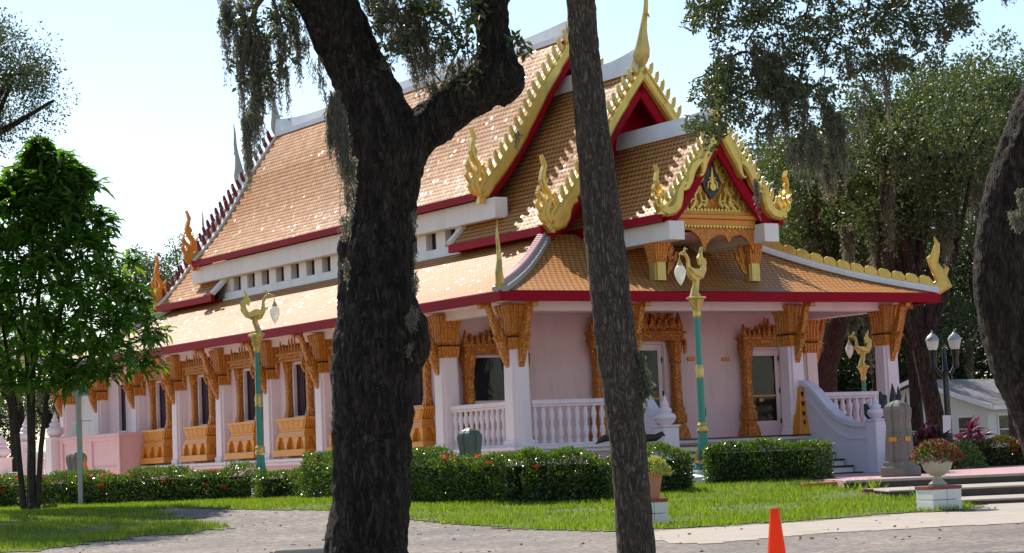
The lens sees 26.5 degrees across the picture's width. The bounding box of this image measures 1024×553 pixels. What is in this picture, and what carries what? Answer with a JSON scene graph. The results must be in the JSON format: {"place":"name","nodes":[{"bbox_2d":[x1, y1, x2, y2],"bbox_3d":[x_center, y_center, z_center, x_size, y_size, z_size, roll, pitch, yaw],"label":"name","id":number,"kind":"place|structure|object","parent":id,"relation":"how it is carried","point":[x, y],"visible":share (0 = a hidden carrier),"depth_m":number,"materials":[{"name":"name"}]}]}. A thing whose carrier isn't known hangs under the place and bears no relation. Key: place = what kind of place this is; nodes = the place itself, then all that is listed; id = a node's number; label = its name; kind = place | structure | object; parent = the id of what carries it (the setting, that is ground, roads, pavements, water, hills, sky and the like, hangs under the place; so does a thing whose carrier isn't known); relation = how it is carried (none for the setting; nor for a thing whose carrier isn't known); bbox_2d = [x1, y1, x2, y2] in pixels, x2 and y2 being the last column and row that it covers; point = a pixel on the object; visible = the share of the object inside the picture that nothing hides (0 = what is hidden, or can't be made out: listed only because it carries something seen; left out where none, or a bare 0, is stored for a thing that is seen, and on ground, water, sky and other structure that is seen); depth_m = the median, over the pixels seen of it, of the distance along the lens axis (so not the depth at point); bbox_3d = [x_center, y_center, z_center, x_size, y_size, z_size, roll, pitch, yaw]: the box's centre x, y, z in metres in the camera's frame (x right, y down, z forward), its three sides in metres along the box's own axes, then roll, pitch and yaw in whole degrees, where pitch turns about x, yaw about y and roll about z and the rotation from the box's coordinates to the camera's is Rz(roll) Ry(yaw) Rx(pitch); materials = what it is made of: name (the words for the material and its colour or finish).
{"place":"outdoors","nodes":[
{"label":"outdoors","id":0,"kind":"place"},
{"bbox_2d":[0,477,983,551],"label":"lawn","id":1,"kind":"structure","parent":0,"point":[559,510],"depth_m":35.61,"materials":[{"name":"green plant"}]},
{"bbox_2d":[41,500,56,508],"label":"bronze plant","id":2,"kind":"object","parent":1,"relation":"on","point":[54,504],"visible":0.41,"depth_m":45.44,"materials":[{"name":"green plant"}]},
{"bbox_2d":[72,360,91,504],"bbox_3d":[-9.740,3.631,49.287,0.440,3.550,0.145,-2,-5,0],"label":"light pole","id":3,"kind":"object","parent":1,"relation":"on","point":[77,427],"visible":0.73,"depth_m":49.26,"materials":[{"name":"green metal"}]},
{"bbox_2d":[0,135,176,509],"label":"young mango tree","id":4,"kind":"object","parent":1,"relation":"on","point":[43,185],"visible":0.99,"depth_m":43.51,"materials":[{"name":"green plant"}]},
{"bbox_2d":[0,460,259,507],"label":"hedge","id":5,"kind":"object","parent":1,"relation":"on","point":[202,484],"visible":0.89,"depth_m":48.50,"materials":[{"name":"green plant"}]},
{"bbox_2d":[240,290,279,496],"bbox_3d":[-5.590,2.714,48.774,0.893,4.873,0.680,-2,-5,-6],"label":"swan lamp post","id":6,"kind":"object","parent":1,"relation":"on","point":[256,335],"visible":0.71,"depth_m":48.78,"materials":[{"name":"teal metal"}]},
{"bbox_2d":[253,465,324,498],"bbox_3d":[-4.492,4.405,46.158,1.605,0.834,3.117,0,-5,-24],"label":"hedge","id":7,"kind":"object","parent":1,"relation":"on","point":[287,485],"visible":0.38,"depth_m":46.58,"materials":[{"name":"green plant"}]},
{"bbox_2d":[298,444,613,503],"bbox_3d":[-1.528,3.770,41.086,2.229,1.275,9.186,2,-6,-41],"label":"hedge","id":8,"kind":"object","parent":1,"relation":"on","point":[442,476],"visible":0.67,"depth_m":38.58,"materials":[{"name":"green plant"}]},
{"bbox_2d":[651,498,667,522],"bbox_3d":[2.056,3.451,31.916,0.420,0.390,0.420,-2,-5,-6],"label":"painted block pedestal","id":9,"kind":"object","parent":1,"relation":"on","point":[660,509],"visible":0.46,"depth_m":31.73,"materials":[{"name":"white paint"}]},
{"bbox_2d":[649,471,661,498],"bbox_3d":[2.050,3.063,31.948,0.370,0.390,0.370,-2,-5,0],"label":"terracotta pot","id":10,"kind":"object","parent":9,"relation":"on","point":[655,482],"visible":0.54,"depth_m":31.83,"materials":[{"name":"orange ceramic"}]},
{"bbox_2d":[647,455,672,476],"bbox_3d":[2.072,2.787,31.971,0.569,0.348,0.566,-2,-5,0],"label":"chrysanthemum","id":11,"kind":"object","parent":10,"relation":"in","point":[662,467],"visible":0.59,"depth_m":31.84,"materials":[{"name":"yellow plant"}]},
{"bbox_2d":[647,441,695,491],"bbox_3d":[2.550,3.542,39.906,1.528,1.069,1.154,-1,-5,-13],"label":"hedge","id":12,"kind":"object","parent":1,"relation":"on","point":[681,477],"visible":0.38,"depth_m":39.64,"materials":[{"name":"green plant"}]},
{"bbox_2d":[674,247,712,483],"bbox_3d":[3.655,1.825,43.124,0.893,4.873,0.680,2,-7,-43],"label":"swan lamp post","id":13,"kind":"object","parent":1,"relation":"on","point":[695,298],"visible":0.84,"depth_m":43.12,"materials":[{"name":"teal metal"}]},
{"bbox_2d":[700,436,835,483],"bbox_3d":[4.975,3.608,42.305,2.481,1.005,1.260,-4,-5,22],"label":"hedge","id":14,"kind":"object","parent":1,"relation":"on","point":[798,462],"visible":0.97,"depth_m":41.94,"materials":[{"name":"green plant"}]},
{"bbox_2d":[799,481,836,485],"bbox_3d":[5.667,3.734,39.355,0.900,0.040,0.260,-3,-5,-6],"label":"wooden board","id":15,"kind":"object","parent":1,"relation":"on","point":[818,483],"visible":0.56,"depth_m":39.22,"materials":[{"name":"yellow wood"}]},
{"bbox_2d":[861,489,874,492],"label":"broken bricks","id":16,"kind":"object","parent":1,"relation":"on","point":[867,490],"visible":0.59,"depth_m":36.97,"materials":[{"name":"brick"}]},
{"bbox_2d":[838,476,918,496],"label":"weeds","id":17,"kind":"object","parent":1,"relation":"on","point":[860,487],"visible":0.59,"depth_m":37.71,"materials":[{"name":"green plant"}]},
{"bbox_2d":[915,485,961,510],"bbox_3d":[6.378,3.310,32.514,0.510,0.370,0.510,-1,-5,-20],"label":"painted block pedestal","id":18,"kind":"object","parent":1,"relation":"on","point":[947,496],"visible":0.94,"depth_m":32.31,"materials":[{"name":"white paint"}]},
{"bbox_2d":[921,458,952,485],"bbox_3d":[6.361,2.922,32.547,0.520,0.410,0.515,-2,-5,0],"label":"stone urn","id":19,"kind":"object","parent":18,"relation":"on","point":[937,470],"visible":0.88,"depth_m":32.41,"materials":[{"name":"beige stone"}]},
{"bbox_2d":[909,438,963,463],"bbox_3d":[6.347,2.608,32.569,0.830,0.403,0.828,-2,-5,0],"label":"chrysanthemum","id":20,"kind":"object","parent":19,"relation":"in","point":[926,448],"visible":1,"depth_m":32.40,"materials":[{"name":"red plant"}]},
{"bbox_2d":[0,486,1023,552],"bbox_3d":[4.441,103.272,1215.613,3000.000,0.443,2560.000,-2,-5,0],"label":"ground","id":21,"kind":"structure","parent":0,"point":[302,529],"depth_m":29.24,"materials":[{"name":"grey concrete"}]},
{"bbox_2d":[0,341,52,456],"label":"broadleaf tree","id":22,"kind":"object","parent":21,"relation":"on","point":[2,425],"visible":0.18,"depth_m":105.89,"materials":[{"name":"green plant"}]},
{"bbox_2d":[1,390,59,438],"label":"broadleaf tree","id":23,"kind":"object","parent":21,"relation":"on","point":[39,404],"visible":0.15,"depth_m":98.14,"materials":[{"name":"green plant"}]},
{"bbox_2d":[0,6,80,158],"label":"live oak","id":24,"kind":"object","parent":21,"relation":"on","point":[25,80],"visible":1,"depth_m":42.68,"materials":[{"name":"green plant"}]},
{"bbox_2d":[0,295,81,471],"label":"live oak","id":25,"kind":"object","parent":21,"relation":"on","point":[8,399],"visible":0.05,"depth_m":87.66,"materials":[{"name":"green plant"}]},
{"bbox_2d":[105,243,182,318],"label":"live oak","id":26,"kind":"object","parent":21,"relation":"on","point":[165,274],"visible":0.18,"depth_m":95.65,"materials":[{"name":"green plant"}]},
{"bbox_2d":[154,228,199,281],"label":"live oak","id":27,"kind":"object","parent":21,"relation":"on","point":[175,253],"visible":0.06,"depth_m":103.42,"materials":[{"name":"green plant"}]},
{"bbox_2d":[273,548,323,552],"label":"concrete kerb","id":28,"kind":"structure","parent":21,"relation":"on","point":[313,550],"depth_m":26.87,"materials":[{"name":"grey concrete"}]},
{"bbox_2d":[214,0,534,552],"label":"live oak","id":29,"kind":"object","parent":21,"relation":"on","point":[384,134],"visible":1,"depth_m":19.88,"materials":[{"name":"brown plant"}]},
{"bbox_2d":[0,0,951,486],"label":"temple","id":30,"kind":"structure","parent":21,"relation":"on","point":[504,302],"depth_m":52.07,"materials":[{"name":"pink paint"}]},
{"bbox_2d":[117,383,127,432],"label":"window","id":31,"kind":"structure","parent":30,"relation":"in","point":[122,399],"depth_m":65.17,"materials":[{"name":"white paint"}]},
{"bbox_2d":[139,359,172,463],"bbox_3d":[-10.116,3.817,62.342,0.580,3.066,1.800,1,-6,-32],"label":"window","id":32,"kind":"structure","parent":30,"relation":"in","point":[157,447],"depth_m":62.32,"materials":[{"name":"gold paint"}]},
{"bbox_2d":[180,353,216,461],"bbox_3d":[-8.553,3.541,59.866,0.580,3.066,1.800,1,-6,-32],"label":"window","id":33,"kind":"structure","parent":30,"relation":"in","point":[199,444],"depth_m":59.87,"materials":[{"name":"white paint"}]},
{"bbox_2d":[224,346,263,459],"bbox_3d":[-6.988,3.265,57.393,0.580,3.066,1.800,1,-6,-32],"label":"window","id":34,"kind":"structure","parent":30,"relation":"in","point":[242,442],"depth_m":57.58,"materials":[{"name":"white paint"}]},
{"bbox_2d":[273,338,315,456],"bbox_3d":[-5.423,2.989,54.921,0.580,3.066,1.800,1,-6,-32],"label":"window","id":35,"kind":"structure","parent":30,"relation":"in","point":[297,435],"depth_m":54.94,"materials":[{"name":"white paint"}]},
{"bbox_2d":[296,263,298,277],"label":"clerestory window","id":36,"kind":"structure","parent":30,"relation":"in","point":[298,263],"depth_m":61.43,"materials":[{"name":"black glass"}]},
{"bbox_2d":[312,260,314,274],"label":"clerestory window","id":37,"kind":"structure","parent":30,"relation":"in","point":[313,268],"depth_m":60.64,"materials":[{"name":"black glass"}]},
{"bbox_2d":[326,345,332,450],"bbox_3d":[-3.858,2.712,52.447,0.580,3.066,1.800,1,-6,-32],"label":"window","id":38,"kind":"structure","parent":30,"relation":"in","point":[330,356],"depth_m":52.92,"materials":[{"name":"gold paint"}]},
{"bbox_2d":[328,256,330,271],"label":"clerestory window","id":39,"kind":"structure","parent":30,"relation":"in","point":[329,266],"depth_m":59.83,"materials":[{"name":"black glass"}]},
{"bbox_2d":[410,359,435,447],"bbox_3d":[-2.294,2.436,49.973,0.580,3.066,1.800,1,-6,-32],"label":"window","id":40,"kind":"structure","parent":30,"relation":"in","point":[423,432],"depth_m":49.37,"materials":[{"name":"gold paint"}]},
{"bbox_2d":[432,233,435,249],"bbox_3d":[-1.870,-0.896,54.887,0.070,0.490,0.500,1,-6,-32],"label":"clerestory window","id":41,"kind":"structure","parent":30,"relation":"in","point":[433,235],"depth_m":54.98,"materials":[{"name":"black glass"}]},
{"bbox_2d":[458,327,533,445],"bbox_3d":[-0.414,2.463,49.429,1.880,2.861,0.510,1,-6,-32],"label":"porch window","id":42,"kind":"structure","parent":30,"relation":"in","point":[483,375],"depth_m":49.37,"materials":[{"name":"white paint"}]},
{"bbox_2d":[584,313,690,441],"bbox_3d":[2.935,2.172,51.579,2.778,3.554,0.510,1,-6,-32],"label":"door","id":43,"kind":"structure","parent":30,"relation":"in","point":[656,326],"depth_m":52.01,"materials":[{"name":"orange paint"}]},
{"bbox_2d":[735,317,782,436],"bbox_3d":[6.310,2.487,53.678,1.880,2.991,0.510,1,-6,-32],"label":"door","id":44,"kind":"structure","parent":30,"relation":"in","point":[761,412],"depth_m":53.68,"materials":[{"name":"white paint"}]},
{"bbox_2d":[48,491,1018,552],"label":"fallen leaves","id":45,"kind":"object","parent":21,"relation":"on","point":[800,538],"visible":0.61,"depth_m":28.83,"materials":[{"name":"brown plant"}]},
{"bbox_2d":[566,0,655,552],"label":"trunk","id":46,"kind":"object","parent":21,"relation":"on","point":[627,388],"visible":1,"depth_m":18.92,"materials":[{"name":"grey-brown bark"},{"name":"green grey moss"}]},
{"bbox_2d":[595,431,664,443],"bbox_3d":[2.394,3.447,44.003,1.423,0.818,0.363,-2,-5,0],"label":"dark leaved plant","id":47,"kind":"object","parent":21,"relation":"on","point":[650,437],"visible":0.4,"depth_m":43.85,"materials":[{"name":"plant"}]},
{"bbox_2d":[767,508,785,552],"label":"traffic cone","id":48,"kind":"object","parent":21,"relation":"on","point":[776,543],"visible":1,"depth_m":13.87,"materials":[{"name":"orange plastic"}]},
{"bbox_2d":[727,117,843,249],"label":"live oak","id":49,"kind":"object","parent":21,"relation":"on","point":[749,144],"depth_m":89.81,"materials":[{"name":"green plant"}]},
{"bbox_2d":[749,94,915,409],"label":"live oak","id":50,"kind":"object","parent":21,"relation":"on","point":[812,233],"visible":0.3,"depth_m":65.10,"materials":[{"name":"green plant"}]},
{"bbox_2d":[678,0,1023,454],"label":"live oak","id":51,"kind":"object","parent":21,"relation":"on","point":[998,279],"visible":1,"depth_m":23.83,"materials":[{"name":"green plant"}]},
{"bbox_2d":[845,330,871,390],"bbox_3d":[9.971,3.970,61.810,0.893,4.873,0.680,0,-5,-26],"label":"swan lamp post","id":52,"kind":"object","parent":21,"relation":"on","point":[862,366],"visible":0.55,"depth_m":61.89,"materials":[{"name":"gold paint"}]},
{"bbox_2d":[827,319,951,416],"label":"broadleaf tree","id":53,"kind":"object","parent":21,"relation":"on","point":[849,378],"visible":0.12,"depth_m":98.02,"materials":[{"name":"green plant"}]},
{"bbox_2d":[824,211,984,390],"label":"live oak","id":54,"kind":"object","parent":21,"relation":"on","point":[970,352],"visible":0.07,"depth_m":95.10,"materials":[{"name":"green plant"}]},
{"bbox_2d":[803,43,1013,437],"bbox_3d":[10.688,-0.338,57.933,6.110,11.703,6.937,-6,-6,38],"label":"live oak","id":55,"kind":"object","parent":21,"relation":"on","point":[885,199],"visible":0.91,"depth_m":57.64,"materials":[{"name":"green plant"}]},
{"bbox_2d":[861,256,976,366],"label":"broadleaf tree","id":56,"kind":"object","parent":21,"relation":"on","point":[957,318],"visible":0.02,"depth_m":104.57,"materials":[{"name":"green plant"}]},
{"bbox_2d":[853,285,992,378],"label":"broadleaf tree","id":57,"kind":"object","parent":21,"relation":"on","point":[981,368],"visible":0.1,"depth_m":102.92,"materials":[{"name":"green plant"}]},
{"bbox_2d":[845,379,1008,447],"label":"white bungalow","id":58,"kind":"object","parent":21,"relation":"on","point":[976,398],"visible":0.32,"depth_m":80.55,"materials":[{"name":"white paint"}]},
{"bbox_2d":[957,415,974,440],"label":"window","id":59,"kind":"structure","parent":58,"relation":"in","point":[961,420],"depth_m":80.43,"materials":[{"name":"white paint"}]},
{"bbox_2d":[997,413,1008,444],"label":"window","id":60,"kind":"structure","parent":58,"relation":"in","point":[1002,419],"depth_m":80.29,"materials":[{"name":"white paint"}]},
{"bbox_2d":[843,473,1023,504],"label":"concrete steps","id":61,"kind":"structure","parent":21,"relation":"on","point":[979,489],"depth_m":37.11,"materials":[{"name":"grey concrete"}]},
{"bbox_2d":[883,25,1023,441],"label":"live oak","id":62,"kind":"object","parent":21,"relation":"on","point":[915,397],"visible":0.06,"depth_m":63.42,"materials":[{"name":"green plant"}]},
{"bbox_2d":[891,51,1022,343],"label":"live oak","id":63,"kind":"object","parent":21,"relation":"on","point":[968,268],"visible":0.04,"depth_m":91.66,"materials":[{"name":"green plant"}]},
{"bbox_2d":[957,257,990,377],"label":"broadleaf tree","id":64,"kind":"object","parent":21,"relation":"on","point":[972,318],"depth_m":105.78,"materials":[{"name":"green plant"}]},
{"bbox_2d":[947,29,1023,223],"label":"live oak","id":65,"kind":"object","parent":21,"relation":"on","point":[1010,45],"visible":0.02,"depth_m":69.42,"materials":[{"name":"green plant"}]},
{"bbox_2d":[976,426,997,447],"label":"ti plant","id":66,"kind":"object","parent":21,"relation":"on","point":[983,435],"visible":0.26,"depth_m":50.78,"materials":[{"name":"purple plant"}]},
{"bbox_2d":[0,0,1023,473],"label":"sky","id":67,"kind":"structure","parent":0,"point":[155,115],"materials":[{"name":"white"}]},
{"bbox_2d":[654,502,1023,543],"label":"sidewalk","id":68,"kind":"structure","parent":0,"point":[1002,513],"depth_m":28.65,"materials":[{"name":"concrete"}]},
{"bbox_2d":[792,465,1023,487],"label":"terrace paving","id":69,"kind":"structure","parent":0,"point":[987,470],"depth_m":42.22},
{"bbox_2d":[863,384,906,418],"bbox_3d":[8.426,3.411,48.866,1.117,2.016,0.400,-2,-5,-7],"label":"dark leaved plant","id":70,"kind":"object","parent":69,"relation":"on","point":[883,403],"visible":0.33,"depth_m":48.99,"materials":[{"name":"green plant"}]},
{"bbox_2d":[881,400,920,476],"bbox_3d":[7.195,3.006,40.465,0.540,1.420,0.540,-7,-7,44],"label":"boundary stone","id":71,"kind":"object","parent":69,"relation":"on","point":[899,446],"visible":0.98,"depth_m":40.32,"materials":[{"name":"grey stone"}]},
{"bbox_2d":[912,432,928,472],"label":"shrub","id":72,"kind":"object","parent":69,"relation":"on","point":[915,435],"visible":0.12,"depth_m":43.75,"materials":[{"name":"green plant"}]},
{"bbox_2d":[914,432,934,445],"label":"ti plant","id":73,"kind":"object","parent":69,"relation":"on","point":[924,437],"visible":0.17,"depth_m":50.70,"materials":[{"name":"purple plant"}]},
{"bbox_2d":[912,416,940,440],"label":"ti plant","id":74,"kind":"object","parent":69,"relation":"on","point":[923,426],"visible":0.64,"depth_m":50.79,"materials":[{"name":"purple plant"}]},
{"bbox_2d":[918,423,956,442],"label":"ti plant","id":75,"kind":"object","parent":69,"relation":"on","point":[944,436],"visible":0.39,"depth_m":50.76,"materials":[{"name":"purple plant"}]},
{"bbox_2d":[925,329,960,442],"bbox_3d":[10.572,2.982,52.899,0.876,3.410,0.440,-2,-5,0],"label":"twin lamp post","id":76,"kind":"object","parent":69,"relation":"on","point":[954,340],"visible":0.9,"depth_m":52.91,"materials":[{"name":"black metal"}]},
{"bbox_2d":[943,415,950,432],"bbox_3d":[10.514,3.565,52.599,0.190,0.420,0.012,-1,-5,0],"label":"paper notice","id":77,"kind":"object","parent":76,"relation":"attached to","point":[946,423],"visible":0.93,"depth_m":52.59,"materials":[{"name":"white paper"}]},
{"bbox_2d":[935,451,963,468],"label":"shrub","id":78,"kind":"object","parent":69,"relation":"on","point":[956,465],"visible":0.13,"depth_m":47.53,"materials":[{"name":"green plant"}]},
{"bbox_2d":[951,437,988,468],"bbox_3d":[9.841,3.917,47.790,1.173,0.778,1.190,-2,-5,0],"label":"shrub","id":79,"kind":"object","parent":69,"relation":"on","point":[971,450],"visible":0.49,"depth_m":47.58,"materials":[{"name":"green plant"}]},
{"bbox_2d":[951,126,1017,439],"bbox_3d":[13.550,0.536,60.058,2.898,9.673,2.852,-2,-5,0],"label":"tree","id":80,"kind":"object","parent":69,"relation":"on","point":[1012,432],"visible":0.13,"depth_m":59.74,"materials":[{"name":"green plant"}]},
{"bbox_2d":[956,434,1023,466],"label":"hedge","id":81,"kind":"object","parent":69,"relation":"on","point":[1011,454],"visible":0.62,"depth_m":49.88,"materials":[{"name":"green plant"}]},
{"bbox_2d":[951,415,984,440],"bbox_3d":[10.687,3.668,50.932,0.848,0.897,0.938,-1,-5,-14],"label":"ti plant","id":82,"kind":"object","parent":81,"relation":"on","point":[971,426],"visible":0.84,"depth_m":50.81,"materials":[{"name":"purple plant"}]},
{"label":"walkway","id":83,"kind":"structure","parent":0,"visible":0},
{"bbox_2d":[66,451,86,480],"bbox_3d":[-11.557,5.316,57.800,0.580,1.380,0.580,2,-7,-44],"label":"boundary stone","id":84,"kind":"object","parent":83,"relation":"on","point":[71,460],"visible":0.26,"depth_m":57.70,"materials":[{"name":"grey stone"}]},
{"bbox_2d":[83,457,88,469],"bbox_3d":[-11.194,5.332,57.095,0.320,1.200,0.304,-2,-5,0],"label":"gilt ornament","id":85,"kind":"object","parent":83,"relation":"on","point":[85,466],"visible":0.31,"depth_m":57.09,"materials":[{"name":"gold metal"}]},
{"bbox_2d":[457,428,481,454],"bbox_3d":[-0.806,3.628,42.448,0.500,1.360,0.500,2,-7,-44],"label":"boundary stone","id":86,"kind":"object","parent":83,"relation":"on","point":[469,440],"visible":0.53,"depth_m":42.38,"materials":[{"name":"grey stone"}]}
]}

